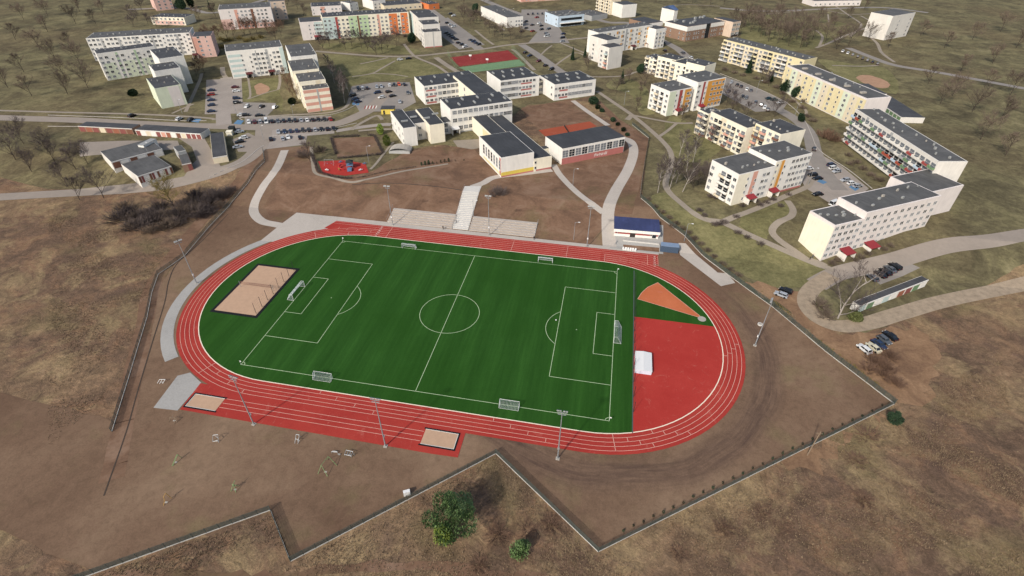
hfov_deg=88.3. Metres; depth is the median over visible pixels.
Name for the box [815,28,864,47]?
footpath
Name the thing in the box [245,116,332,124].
parking area
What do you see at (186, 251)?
boundary fence
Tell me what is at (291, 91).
bare tree
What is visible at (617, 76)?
footpath
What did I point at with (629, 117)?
footpath
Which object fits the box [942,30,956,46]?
bare tree
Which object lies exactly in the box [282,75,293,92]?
bare tree
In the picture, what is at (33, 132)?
bare tree
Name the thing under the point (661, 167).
birch tree
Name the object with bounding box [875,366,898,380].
bare bush
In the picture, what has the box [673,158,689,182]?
birch tree
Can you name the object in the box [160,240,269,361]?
perimeter path
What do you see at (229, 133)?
waste container
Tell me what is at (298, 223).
plaza
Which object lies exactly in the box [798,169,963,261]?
apartment block
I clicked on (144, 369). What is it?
drain channel
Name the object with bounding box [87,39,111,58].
more windows
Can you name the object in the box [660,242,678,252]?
shipping container
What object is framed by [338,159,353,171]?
slide tower
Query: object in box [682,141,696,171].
birch tree
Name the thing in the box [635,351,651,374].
mat shelter
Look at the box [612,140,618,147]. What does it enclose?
window
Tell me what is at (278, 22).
bare tree
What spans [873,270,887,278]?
parked car
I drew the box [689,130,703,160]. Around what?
birch tree
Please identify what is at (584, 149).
window
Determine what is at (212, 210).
bare bush
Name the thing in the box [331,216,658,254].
track side path
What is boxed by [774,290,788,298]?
parked car
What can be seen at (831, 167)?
parked car
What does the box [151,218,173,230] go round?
bare bush
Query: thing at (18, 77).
bare tree
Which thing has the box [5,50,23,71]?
bare tree
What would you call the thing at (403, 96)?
parking area
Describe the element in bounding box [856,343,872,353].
parked car
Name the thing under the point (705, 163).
bare tree
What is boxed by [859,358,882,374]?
bare bush
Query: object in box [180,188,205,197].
bare bush
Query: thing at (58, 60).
bare tree
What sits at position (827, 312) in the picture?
bare bush
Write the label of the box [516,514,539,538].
bare bush
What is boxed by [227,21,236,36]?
bare tree
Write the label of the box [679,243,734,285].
side walkway
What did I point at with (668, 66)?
apartment block
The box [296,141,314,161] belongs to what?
bare tree
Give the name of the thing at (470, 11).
bare tree
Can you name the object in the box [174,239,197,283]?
floodlight mast
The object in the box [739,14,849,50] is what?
greener grass
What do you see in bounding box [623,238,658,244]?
retaining wall
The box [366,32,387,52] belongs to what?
bare tree
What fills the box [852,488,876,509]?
bare bush
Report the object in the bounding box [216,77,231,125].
road
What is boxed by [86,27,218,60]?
apartment block
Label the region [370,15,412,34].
more windows
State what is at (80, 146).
bare tree
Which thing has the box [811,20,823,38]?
bare tree
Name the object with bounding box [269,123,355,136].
kerb
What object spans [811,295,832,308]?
bare bush
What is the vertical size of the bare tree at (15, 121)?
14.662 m
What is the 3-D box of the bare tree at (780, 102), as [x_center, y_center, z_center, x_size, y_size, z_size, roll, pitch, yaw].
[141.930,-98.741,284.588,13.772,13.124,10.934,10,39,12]
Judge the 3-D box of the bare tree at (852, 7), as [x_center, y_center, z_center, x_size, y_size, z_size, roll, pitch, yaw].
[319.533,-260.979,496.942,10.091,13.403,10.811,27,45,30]
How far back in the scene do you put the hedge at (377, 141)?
255.56 m
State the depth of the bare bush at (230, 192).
218.04 m
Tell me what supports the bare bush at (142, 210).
on the ground at (974, 337)
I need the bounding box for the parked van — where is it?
[828,199,837,205]
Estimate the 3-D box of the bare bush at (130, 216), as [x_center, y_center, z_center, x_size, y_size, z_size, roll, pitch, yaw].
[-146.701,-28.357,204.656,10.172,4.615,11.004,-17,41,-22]
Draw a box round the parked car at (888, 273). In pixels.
[878,267,892,275]
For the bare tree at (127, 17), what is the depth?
449.06 m
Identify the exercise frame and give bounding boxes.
[318,456,334,476]
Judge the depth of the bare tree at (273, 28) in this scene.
414.49 m
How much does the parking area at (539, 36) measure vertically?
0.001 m
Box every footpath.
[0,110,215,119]
[184,73,202,111]
[220,67,227,77]
[232,74,280,88]
[244,97,350,117]
[247,77,250,98]
[249,150,287,227]
[310,147,447,182]
[315,37,587,56]
[350,115,383,129]
[352,61,394,76]
[358,128,392,131]
[370,142,393,168]
[403,44,448,72]
[434,57,458,71]
[470,169,552,185]
[474,30,494,44]
[511,49,535,69]
[551,164,601,213]
[554,52,582,65]
[571,100,609,125]
[591,71,654,76]
[595,91,833,271]
[602,137,637,246]
[625,115,634,119]
[635,115,692,123]
[657,123,677,137]
[721,180,813,223]
[768,200,809,261]
[770,9,870,14]
[788,94,807,116]
[809,258,827,268]
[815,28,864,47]
[815,30,823,45]
[835,6,861,36]
[869,37,894,61]
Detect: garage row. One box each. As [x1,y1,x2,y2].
[78,122,140,133]
[100,139,163,172]
[121,155,173,187]
[135,124,210,138]
[178,153,193,172]
[210,132,228,163]
[850,276,928,310]
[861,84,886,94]
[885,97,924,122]
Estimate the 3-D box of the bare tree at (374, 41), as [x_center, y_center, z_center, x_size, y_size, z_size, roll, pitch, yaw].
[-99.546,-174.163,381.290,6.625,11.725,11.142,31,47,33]
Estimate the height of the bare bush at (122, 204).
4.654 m
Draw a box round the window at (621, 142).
[618,139,624,146]
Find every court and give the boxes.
[210,264,298,317]
[451,50,517,66]
[539,121,595,135]
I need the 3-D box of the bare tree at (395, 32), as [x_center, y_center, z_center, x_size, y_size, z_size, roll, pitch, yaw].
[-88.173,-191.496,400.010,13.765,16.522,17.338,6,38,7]
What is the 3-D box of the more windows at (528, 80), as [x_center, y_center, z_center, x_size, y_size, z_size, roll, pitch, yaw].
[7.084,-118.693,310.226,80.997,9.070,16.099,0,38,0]
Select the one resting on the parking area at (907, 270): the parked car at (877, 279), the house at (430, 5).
the parked car at (877, 279)
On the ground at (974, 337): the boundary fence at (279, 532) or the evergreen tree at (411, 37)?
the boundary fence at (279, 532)
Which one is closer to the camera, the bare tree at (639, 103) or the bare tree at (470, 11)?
the bare tree at (639, 103)
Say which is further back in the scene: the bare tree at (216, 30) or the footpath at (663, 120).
the bare tree at (216, 30)
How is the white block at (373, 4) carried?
on the ground at (974, 337)
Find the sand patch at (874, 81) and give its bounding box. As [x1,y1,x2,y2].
[856,75,889,87]
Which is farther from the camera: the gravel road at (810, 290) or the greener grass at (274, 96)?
the greener grass at (274, 96)
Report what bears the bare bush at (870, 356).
on the orange dirt at (917, 348)
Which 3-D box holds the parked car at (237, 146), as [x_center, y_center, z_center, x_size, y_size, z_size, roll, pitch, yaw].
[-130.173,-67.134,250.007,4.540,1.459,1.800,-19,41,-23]
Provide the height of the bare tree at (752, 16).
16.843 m
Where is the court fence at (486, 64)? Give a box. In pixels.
[448,44,524,71]
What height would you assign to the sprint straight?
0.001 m
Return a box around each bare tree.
[0,63,7,87]
[0,114,25,143]
[0,126,22,159]
[2,22,19,39]
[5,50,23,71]
[6,0,23,15]
[10,144,38,171]
[11,72,32,95]
[20,26,41,48]
[24,126,49,151]
[31,139,56,162]
[32,0,48,12]
[34,13,47,30]
[35,36,54,56]
[42,53,63,75]
[45,160,66,183]
[48,68,73,93]
[53,146,78,168]
[56,30,69,44]
[57,175,86,199]
[58,37,81,63]
[59,4,80,22]
[61,138,88,163]
[64,58,92,87]
[73,165,116,197]
[84,8,95,22]
[92,0,103,13]
[124,13,135,25]
[127,8,138,20]
[147,14,157,26]
[188,55,200,66]
[188,63,201,74]
[189,5,201,19]
[191,55,206,72]
[198,22,220,34]
[203,3,215,15]
[210,25,221,40]
[216,22,229,36]
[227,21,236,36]
[234,19,246,35]
[237,15,254,34]
[244,13,260,34]
[261,18,268,31]
[264,19,276,38]
[270,19,284,36]
[279,65,288,76]
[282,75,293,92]
[286,82,300,103]
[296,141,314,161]
[313,32,326,46]
[323,30,332,45]
[331,29,341,42]
[338,34,347,49]
[345,27,356,43]
[349,28,367,47]
[359,34,372,48]
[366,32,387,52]
[367,38,380,54]
[379,32,392,47]
[389,23,403,44]
[454,2,465,17]
[458,7,469,18]
[469,8,478,21]
[482,19,494,33]
[497,22,504,37]
[503,22,519,39]
[582,53,591,66]
[608,76,623,89]
[622,66,634,79]
[635,95,642,109]
[638,79,645,92]
[641,67,653,79]
[678,104,687,121]
[687,170,700,186]
[694,164,707,185]
[699,116,709,136]
[699,160,710,174]
[700,162,710,177]
[706,124,718,142]
[723,83,745,105]
[729,7,743,19]
[730,93,742,108]
[734,12,749,27]
[735,14,747,33]
[740,7,751,25]
[741,100,753,114]
[744,3,757,18]
[747,12,760,31]
[749,6,766,23]
[757,13,780,35]
[760,64,771,80]
[763,16,774,34]
[764,24,774,40]
[764,93,789,116]
[766,70,774,85]
[768,7,789,22]
[772,14,789,37]
[774,0,785,17]
[774,21,792,40]
[776,4,793,18]
[783,13,800,32]
[783,22,799,45]
[789,4,805,20]
[795,15,817,41]
[797,11,816,30]
[800,27,810,46]
[800,27,816,45]
[802,10,822,27]
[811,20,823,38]
[817,4,828,21]
[821,20,846,43]
[828,15,838,29]
[829,11,837,25]
[831,30,849,48]
[835,22,849,38]
[844,19,865,45]
[845,5,857,16]
[864,21,879,38]
[884,31,897,46]
[919,19,932,34]
[922,65,943,83]
[938,75,964,103]
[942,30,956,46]
[951,70,975,95]
[960,52,973,71]
[965,84,997,111]
[971,21,989,39]
[976,108,1009,139]
[985,67,1003,85]
[989,41,1007,63]
[999,8,1022,31]
[999,131,1023,155]
[1001,94,1023,117]
[1004,68,1023,94]
[1016,28,1023,47]
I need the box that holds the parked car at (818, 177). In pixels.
[812,175,823,179]
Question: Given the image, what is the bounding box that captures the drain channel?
[103,214,227,495]
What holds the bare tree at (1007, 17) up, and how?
on the grass at (990, 196)
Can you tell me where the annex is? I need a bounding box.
[577,9,607,20]
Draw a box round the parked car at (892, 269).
[883,265,897,273]
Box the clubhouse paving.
[610,225,662,253]
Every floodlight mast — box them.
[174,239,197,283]
[228,375,256,425]
[370,397,387,447]
[383,185,393,225]
[485,195,490,235]
[555,409,567,459]
[586,206,594,246]
[753,298,772,346]
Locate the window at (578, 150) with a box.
[575,147,581,155]
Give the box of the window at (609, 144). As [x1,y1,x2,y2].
[606,141,612,149]
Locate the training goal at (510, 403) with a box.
[499,399,519,410]
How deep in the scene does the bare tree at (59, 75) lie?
304.63 m
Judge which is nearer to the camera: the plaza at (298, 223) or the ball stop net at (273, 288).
the ball stop net at (273, 288)
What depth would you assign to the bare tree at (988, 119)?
257.20 m
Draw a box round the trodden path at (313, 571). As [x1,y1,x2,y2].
[103,559,550,575]
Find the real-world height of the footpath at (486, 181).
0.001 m
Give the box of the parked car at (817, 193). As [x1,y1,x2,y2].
[812,191,823,195]
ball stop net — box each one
[252,262,293,311]
[633,275,635,411]
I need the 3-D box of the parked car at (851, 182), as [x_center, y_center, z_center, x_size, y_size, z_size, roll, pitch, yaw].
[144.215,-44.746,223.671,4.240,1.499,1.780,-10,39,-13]
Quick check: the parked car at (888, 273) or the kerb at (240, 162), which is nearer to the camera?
the parked car at (888, 273)
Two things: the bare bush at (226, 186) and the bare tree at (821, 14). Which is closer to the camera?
the bare bush at (226, 186)
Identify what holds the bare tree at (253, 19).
on the grass at (990, 196)
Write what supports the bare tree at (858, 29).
on the grass at (990, 196)
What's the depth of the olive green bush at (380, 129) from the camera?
262.81 m
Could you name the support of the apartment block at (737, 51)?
on the ground at (974, 337)
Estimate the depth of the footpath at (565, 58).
379.20 m
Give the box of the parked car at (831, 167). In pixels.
[828,165,838,169]
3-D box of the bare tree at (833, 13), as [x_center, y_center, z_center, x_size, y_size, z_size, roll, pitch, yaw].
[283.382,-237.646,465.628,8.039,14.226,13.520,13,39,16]
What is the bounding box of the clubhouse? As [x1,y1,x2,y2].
[614,216,659,238]
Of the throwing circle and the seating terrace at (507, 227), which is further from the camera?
the seating terrace at (507, 227)
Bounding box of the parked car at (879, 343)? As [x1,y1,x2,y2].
[870,338,887,349]
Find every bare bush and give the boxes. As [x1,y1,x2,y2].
[94,207,131,223]
[108,198,134,211]
[114,205,136,218]
[117,219,138,231]
[120,209,147,222]
[121,212,154,231]
[128,207,151,217]
[136,205,163,217]
[136,217,152,225]
[137,207,165,222]
[138,222,159,234]
[142,198,167,209]
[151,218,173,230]
[155,208,177,220]
[156,214,180,228]
[160,204,191,220]
[163,213,188,226]
[167,198,193,209]
[170,201,200,217]
[175,195,205,205]
[179,556,202,575]
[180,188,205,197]
[182,202,215,218]
[187,190,218,206]
[187,209,210,221]
[189,199,206,211]
[200,204,221,215]
[202,186,222,196]
[204,190,225,202]
[207,187,234,198]
[212,198,228,207]
[219,185,238,192]
[295,149,310,157]
[312,145,328,152]
[467,552,490,574]
[481,516,514,548]
[487,183,507,196]
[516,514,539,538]
[539,511,564,536]
[669,541,691,562]
[713,516,738,537]
[751,500,774,522]
[773,519,793,540]
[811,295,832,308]
[814,305,837,321]
[815,127,839,137]
[826,132,843,141]
[844,450,866,469]
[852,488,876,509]
[853,422,880,447]
[858,164,868,170]
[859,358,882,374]
[861,352,884,366]
[866,171,876,175]
[871,175,886,181]
[871,354,893,367]
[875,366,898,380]
[878,359,902,373]
[879,347,907,363]
[885,372,907,389]
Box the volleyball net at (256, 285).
[239,281,273,290]
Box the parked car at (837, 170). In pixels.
[831,168,841,172]
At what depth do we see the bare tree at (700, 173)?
219.00 m
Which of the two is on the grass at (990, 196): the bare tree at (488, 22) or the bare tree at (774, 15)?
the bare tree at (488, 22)
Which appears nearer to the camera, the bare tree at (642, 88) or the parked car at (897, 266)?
the parked car at (897, 266)
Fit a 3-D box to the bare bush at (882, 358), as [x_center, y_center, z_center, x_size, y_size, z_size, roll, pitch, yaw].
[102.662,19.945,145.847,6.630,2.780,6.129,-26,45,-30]
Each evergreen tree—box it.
[174,0,185,9]
[185,0,193,7]
[407,32,415,42]
[472,3,478,11]
[636,63,644,72]
[779,79,790,91]
[791,86,800,96]
[798,113,804,121]
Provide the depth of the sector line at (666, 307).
166.81 m
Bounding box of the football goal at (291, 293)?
[287,281,304,300]
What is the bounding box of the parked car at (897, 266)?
[887,262,902,270]
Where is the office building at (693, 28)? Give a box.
[629,5,740,41]
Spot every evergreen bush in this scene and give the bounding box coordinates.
[126,88,137,96]
[288,97,295,104]
[588,96,598,104]
[847,310,863,321]
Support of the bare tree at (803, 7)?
on the greener grass at (754, 34)
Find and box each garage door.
[113,161,121,168]
[156,150,163,156]
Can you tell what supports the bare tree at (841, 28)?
on the grass at (990, 196)
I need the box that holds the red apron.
[633,317,722,431]
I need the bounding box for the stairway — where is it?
[452,184,480,229]
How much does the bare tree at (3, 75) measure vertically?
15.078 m
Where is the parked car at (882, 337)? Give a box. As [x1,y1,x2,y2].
[876,333,892,345]
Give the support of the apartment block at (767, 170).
on the ground at (974, 337)
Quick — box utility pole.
[807,431,821,455]
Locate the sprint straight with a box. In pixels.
[325,221,658,264]
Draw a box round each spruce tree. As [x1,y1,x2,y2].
[570,45,574,59]
[745,55,752,72]
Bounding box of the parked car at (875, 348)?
[865,342,882,353]
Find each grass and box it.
[0,0,1023,332]
[242,78,283,111]
[320,43,420,53]
[324,54,444,86]
[606,78,655,114]
[648,192,824,287]
[653,202,879,388]
[663,116,721,161]
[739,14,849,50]
[739,200,791,238]
[818,59,898,93]
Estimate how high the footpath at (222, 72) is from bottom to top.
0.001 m
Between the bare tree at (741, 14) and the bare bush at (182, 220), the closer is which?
the bare bush at (182, 220)
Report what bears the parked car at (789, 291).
on the orange dirt at (917, 348)
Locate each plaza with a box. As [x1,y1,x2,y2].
[154,373,200,409]
[261,213,334,241]
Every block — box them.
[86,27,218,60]
[94,43,192,108]
[138,138,158,147]
[150,0,173,10]
[151,13,195,24]
[218,0,287,29]
[224,40,332,112]
[298,8,441,47]
[311,1,341,15]
[362,0,385,9]
[517,0,549,1]
[586,22,665,69]
[595,0,636,17]
[644,53,715,80]
[647,70,725,115]
[694,107,805,153]
[705,140,811,205]
[718,37,816,78]
[780,64,890,123]
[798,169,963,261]
[841,108,967,181]
[862,9,915,39]
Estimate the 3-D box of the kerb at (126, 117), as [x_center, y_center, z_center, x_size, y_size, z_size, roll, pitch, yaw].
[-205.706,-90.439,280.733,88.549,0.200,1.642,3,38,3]
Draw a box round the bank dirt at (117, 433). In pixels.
[98,153,262,483]
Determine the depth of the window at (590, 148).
240.04 m
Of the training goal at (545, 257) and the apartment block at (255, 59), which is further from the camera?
the apartment block at (255, 59)
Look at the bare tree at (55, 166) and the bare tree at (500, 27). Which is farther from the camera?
the bare tree at (500, 27)
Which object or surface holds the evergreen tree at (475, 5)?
on the grass at (990, 196)
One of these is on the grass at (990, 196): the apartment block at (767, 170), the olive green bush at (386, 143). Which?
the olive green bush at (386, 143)
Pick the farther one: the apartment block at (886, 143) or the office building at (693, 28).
the office building at (693, 28)
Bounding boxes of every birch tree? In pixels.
[326,60,336,79]
[334,68,343,86]
[336,71,348,91]
[337,78,345,102]
[655,162,669,192]
[658,151,673,172]
[668,155,684,188]
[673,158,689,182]
[679,129,691,155]
[679,160,702,191]
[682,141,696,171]
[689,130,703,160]
[827,257,888,318]
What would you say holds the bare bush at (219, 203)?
on the bank dirt at (117, 433)
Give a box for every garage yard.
[80,141,178,156]
[179,138,219,175]
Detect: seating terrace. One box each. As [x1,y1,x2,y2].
[386,208,456,228]
[468,216,537,236]
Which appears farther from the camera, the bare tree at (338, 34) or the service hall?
the service hall
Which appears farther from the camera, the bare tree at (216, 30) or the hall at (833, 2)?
the hall at (833, 2)
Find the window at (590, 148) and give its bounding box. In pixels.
[588,145,593,152]
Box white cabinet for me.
[403,489,409,496]
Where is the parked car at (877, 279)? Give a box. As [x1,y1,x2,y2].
[866,273,879,281]
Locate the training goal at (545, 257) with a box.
[538,256,552,262]
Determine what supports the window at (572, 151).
in the sports hall
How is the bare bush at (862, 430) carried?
on the clay bank
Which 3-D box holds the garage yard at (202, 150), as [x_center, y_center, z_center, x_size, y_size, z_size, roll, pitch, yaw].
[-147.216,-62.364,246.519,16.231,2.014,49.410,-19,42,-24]
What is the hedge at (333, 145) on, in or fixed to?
on the grass at (990, 196)
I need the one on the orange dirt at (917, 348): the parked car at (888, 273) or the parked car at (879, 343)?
the parked car at (879, 343)
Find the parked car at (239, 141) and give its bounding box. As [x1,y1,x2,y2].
[234,139,244,143]
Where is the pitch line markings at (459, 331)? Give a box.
[241,241,616,420]
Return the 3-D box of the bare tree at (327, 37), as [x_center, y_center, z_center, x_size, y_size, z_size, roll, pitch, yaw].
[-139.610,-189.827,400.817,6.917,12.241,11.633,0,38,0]
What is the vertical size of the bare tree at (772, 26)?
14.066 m
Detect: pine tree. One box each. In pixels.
[421,490,478,546]
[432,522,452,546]
[508,539,530,561]
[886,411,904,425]
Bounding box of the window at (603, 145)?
[600,142,606,150]
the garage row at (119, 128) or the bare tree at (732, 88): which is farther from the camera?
the bare tree at (732, 88)
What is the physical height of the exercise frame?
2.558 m
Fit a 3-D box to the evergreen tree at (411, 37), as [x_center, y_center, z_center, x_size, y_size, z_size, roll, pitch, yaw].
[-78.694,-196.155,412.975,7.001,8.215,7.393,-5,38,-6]
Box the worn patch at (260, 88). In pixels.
[254,83,269,94]
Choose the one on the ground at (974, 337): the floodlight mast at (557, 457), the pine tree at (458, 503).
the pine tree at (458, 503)
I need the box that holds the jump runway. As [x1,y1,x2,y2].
[180,383,464,456]
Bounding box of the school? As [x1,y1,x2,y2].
[390,67,595,176]
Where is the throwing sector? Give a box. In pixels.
[638,283,698,316]
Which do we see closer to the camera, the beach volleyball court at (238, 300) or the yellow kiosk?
the beach volleyball court at (238, 300)
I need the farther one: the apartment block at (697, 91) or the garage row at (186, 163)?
the apartment block at (697, 91)
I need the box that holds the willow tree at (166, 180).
[146,170,178,205]
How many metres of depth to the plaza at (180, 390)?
136.64 m
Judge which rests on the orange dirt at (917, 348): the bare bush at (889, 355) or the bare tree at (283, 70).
the bare bush at (889, 355)
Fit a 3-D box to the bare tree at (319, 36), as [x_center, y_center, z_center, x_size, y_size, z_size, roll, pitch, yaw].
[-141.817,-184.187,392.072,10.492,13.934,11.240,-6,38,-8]
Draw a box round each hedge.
[309,152,352,178]
[330,137,337,153]
[331,133,359,137]
[338,151,381,158]
[357,166,414,177]
[368,134,384,152]
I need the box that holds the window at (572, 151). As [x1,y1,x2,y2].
[569,149,574,156]
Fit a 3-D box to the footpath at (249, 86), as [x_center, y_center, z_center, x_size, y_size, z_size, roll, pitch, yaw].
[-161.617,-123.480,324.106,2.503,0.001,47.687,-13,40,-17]
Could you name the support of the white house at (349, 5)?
on the ground at (974, 337)
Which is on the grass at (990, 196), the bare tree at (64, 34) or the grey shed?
the bare tree at (64, 34)
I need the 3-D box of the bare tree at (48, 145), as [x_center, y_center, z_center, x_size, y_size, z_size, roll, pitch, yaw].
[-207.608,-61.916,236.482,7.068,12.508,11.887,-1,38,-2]
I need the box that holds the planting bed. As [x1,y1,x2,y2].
[623,245,658,251]
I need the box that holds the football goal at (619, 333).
[613,320,621,343]
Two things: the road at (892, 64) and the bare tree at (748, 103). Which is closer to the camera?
the bare tree at (748, 103)
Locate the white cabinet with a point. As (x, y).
(406, 492)
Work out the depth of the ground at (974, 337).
118.17 m
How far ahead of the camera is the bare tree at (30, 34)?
385.25 m
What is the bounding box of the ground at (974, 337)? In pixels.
[0,95,1023,575]
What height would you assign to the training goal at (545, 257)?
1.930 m
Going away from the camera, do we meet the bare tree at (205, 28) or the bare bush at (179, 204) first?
the bare bush at (179, 204)
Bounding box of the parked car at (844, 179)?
[840,177,850,181]
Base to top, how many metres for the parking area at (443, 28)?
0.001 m
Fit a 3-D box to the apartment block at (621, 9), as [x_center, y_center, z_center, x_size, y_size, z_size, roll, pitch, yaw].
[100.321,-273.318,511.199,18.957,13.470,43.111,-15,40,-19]
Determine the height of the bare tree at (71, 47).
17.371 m
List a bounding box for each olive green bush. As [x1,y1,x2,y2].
[376,123,383,134]
[382,134,390,145]
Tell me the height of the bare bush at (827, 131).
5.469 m
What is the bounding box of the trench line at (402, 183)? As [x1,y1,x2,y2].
[352,183,458,189]
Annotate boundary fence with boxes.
[72,506,269,575]
[109,148,264,431]
[268,506,288,556]
[288,449,495,561]
[496,452,598,551]
[598,399,897,551]
[632,122,648,194]
[641,194,896,402]
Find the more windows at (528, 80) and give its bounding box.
[508,78,592,96]
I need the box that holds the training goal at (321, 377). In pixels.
[312,371,332,381]
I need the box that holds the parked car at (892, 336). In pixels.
[881,330,899,341]
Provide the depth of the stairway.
210.02 m
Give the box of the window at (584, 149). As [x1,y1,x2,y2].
[581,146,587,154]
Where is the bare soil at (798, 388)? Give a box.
[0,102,890,571]
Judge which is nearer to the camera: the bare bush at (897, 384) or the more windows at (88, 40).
the bare bush at (897, 384)
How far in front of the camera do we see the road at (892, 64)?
364.46 m
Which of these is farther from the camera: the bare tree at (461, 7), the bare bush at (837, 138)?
the bare tree at (461, 7)
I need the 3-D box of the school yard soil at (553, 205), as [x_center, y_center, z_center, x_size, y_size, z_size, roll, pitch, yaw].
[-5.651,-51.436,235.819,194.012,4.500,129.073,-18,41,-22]
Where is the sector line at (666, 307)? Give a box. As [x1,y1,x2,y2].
[638,282,699,316]
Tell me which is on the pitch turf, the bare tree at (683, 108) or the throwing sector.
the throwing sector
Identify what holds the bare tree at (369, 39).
on the greener grass at (390, 49)
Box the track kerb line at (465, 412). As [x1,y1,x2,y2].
[198,235,723,433]
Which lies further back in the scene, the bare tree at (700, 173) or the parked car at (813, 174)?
the parked car at (813, 174)
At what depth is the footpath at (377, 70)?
355.24 m
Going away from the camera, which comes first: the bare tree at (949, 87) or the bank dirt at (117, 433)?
the bank dirt at (117, 433)
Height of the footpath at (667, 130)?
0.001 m
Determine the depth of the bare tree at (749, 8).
479.06 m
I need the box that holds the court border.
[459,60,524,72]
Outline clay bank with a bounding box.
[782,412,887,474]
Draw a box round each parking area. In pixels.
[205,78,242,113]
[232,133,254,151]
[239,102,275,116]
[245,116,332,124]
[266,127,333,148]
[349,82,415,111]
[440,18,484,48]
[520,9,568,42]
[722,77,787,111]
[802,157,868,201]
[875,264,919,283]
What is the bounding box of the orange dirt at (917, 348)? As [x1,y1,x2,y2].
[746,281,941,406]
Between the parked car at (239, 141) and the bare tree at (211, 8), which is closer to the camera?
the parked car at (239, 141)
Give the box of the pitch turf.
[199,235,713,432]
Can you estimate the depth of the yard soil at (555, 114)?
288.22 m
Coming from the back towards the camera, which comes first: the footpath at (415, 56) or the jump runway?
the footpath at (415, 56)
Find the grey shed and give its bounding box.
[389,144,411,153]
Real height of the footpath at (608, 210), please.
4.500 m
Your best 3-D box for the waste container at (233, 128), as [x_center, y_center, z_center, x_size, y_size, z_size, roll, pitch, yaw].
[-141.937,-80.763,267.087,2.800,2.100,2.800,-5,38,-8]
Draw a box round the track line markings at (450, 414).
[180,221,741,450]
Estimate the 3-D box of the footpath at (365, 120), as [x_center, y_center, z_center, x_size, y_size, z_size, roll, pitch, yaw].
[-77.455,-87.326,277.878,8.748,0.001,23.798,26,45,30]
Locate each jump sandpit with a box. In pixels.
[183,392,226,412]
[418,427,460,450]
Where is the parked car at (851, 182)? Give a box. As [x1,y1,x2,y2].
[846,180,856,184]
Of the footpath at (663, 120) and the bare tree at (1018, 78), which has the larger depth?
the bare tree at (1018, 78)
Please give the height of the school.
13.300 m
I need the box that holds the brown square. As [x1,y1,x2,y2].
[333,137,381,156]
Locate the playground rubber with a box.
[318,160,368,175]
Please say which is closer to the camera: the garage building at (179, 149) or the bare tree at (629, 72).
the garage building at (179, 149)
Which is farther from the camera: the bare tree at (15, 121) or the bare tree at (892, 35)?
the bare tree at (892, 35)
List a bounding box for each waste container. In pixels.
[226,130,233,135]
[228,125,235,130]
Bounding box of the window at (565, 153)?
[562,150,568,157]
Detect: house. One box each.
[341,0,358,10]
[421,1,439,9]
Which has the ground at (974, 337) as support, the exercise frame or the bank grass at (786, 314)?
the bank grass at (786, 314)
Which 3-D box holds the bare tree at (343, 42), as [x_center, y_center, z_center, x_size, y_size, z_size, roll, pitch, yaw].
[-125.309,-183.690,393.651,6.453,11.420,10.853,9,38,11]
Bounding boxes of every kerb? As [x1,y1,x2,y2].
[55,115,205,120]
[210,145,263,176]
[239,97,363,119]
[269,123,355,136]
[720,73,871,188]
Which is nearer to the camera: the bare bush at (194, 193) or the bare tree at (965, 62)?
the bare bush at (194, 193)
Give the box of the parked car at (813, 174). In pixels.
[807,172,817,176]
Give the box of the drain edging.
[632,271,634,432]
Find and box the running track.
[176,227,745,454]
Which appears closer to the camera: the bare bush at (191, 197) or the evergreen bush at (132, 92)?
the bare bush at (191, 197)
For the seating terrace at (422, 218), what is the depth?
206.09 m
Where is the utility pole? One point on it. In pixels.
(814, 443)
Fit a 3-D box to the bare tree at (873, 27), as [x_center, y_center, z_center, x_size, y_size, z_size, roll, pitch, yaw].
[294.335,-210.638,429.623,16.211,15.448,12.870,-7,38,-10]
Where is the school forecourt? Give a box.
[453,139,478,148]
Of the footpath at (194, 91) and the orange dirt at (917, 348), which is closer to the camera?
the orange dirt at (917, 348)
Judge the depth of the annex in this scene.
490.81 m
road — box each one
[0,89,395,129]
[0,127,271,199]
[132,0,264,12]
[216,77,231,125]
[336,123,391,131]
[417,0,482,48]
[481,0,560,41]
[519,44,565,72]
[597,19,847,189]
[720,7,928,12]
[797,271,1023,331]
[807,229,1023,289]
[846,48,1023,88]
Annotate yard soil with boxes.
[264,101,648,243]
[522,99,603,129]
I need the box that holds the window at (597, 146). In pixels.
[594,144,599,151]
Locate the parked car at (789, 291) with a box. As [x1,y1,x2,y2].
[778,286,793,294]
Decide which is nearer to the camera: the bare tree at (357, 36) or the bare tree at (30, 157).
the bare tree at (30, 157)
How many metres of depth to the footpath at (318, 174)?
229.51 m
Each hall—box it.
[381,0,421,9]
[481,5,522,27]
[541,126,624,164]
[802,0,860,5]
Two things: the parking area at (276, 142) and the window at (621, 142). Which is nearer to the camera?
the window at (621, 142)
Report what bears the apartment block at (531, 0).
on the ground at (974, 337)
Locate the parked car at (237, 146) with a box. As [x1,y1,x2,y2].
[232,144,242,148]
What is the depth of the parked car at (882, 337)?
152.70 m
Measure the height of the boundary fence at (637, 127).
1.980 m
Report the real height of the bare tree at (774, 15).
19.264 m
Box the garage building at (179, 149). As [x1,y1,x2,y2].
[173,145,186,157]
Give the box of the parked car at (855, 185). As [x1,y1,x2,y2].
[852,183,862,187]
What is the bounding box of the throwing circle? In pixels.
[698,316,705,321]
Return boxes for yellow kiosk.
[381,106,394,113]
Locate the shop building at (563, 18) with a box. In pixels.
[545,9,584,26]
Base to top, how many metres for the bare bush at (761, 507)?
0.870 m
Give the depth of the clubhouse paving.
194.16 m

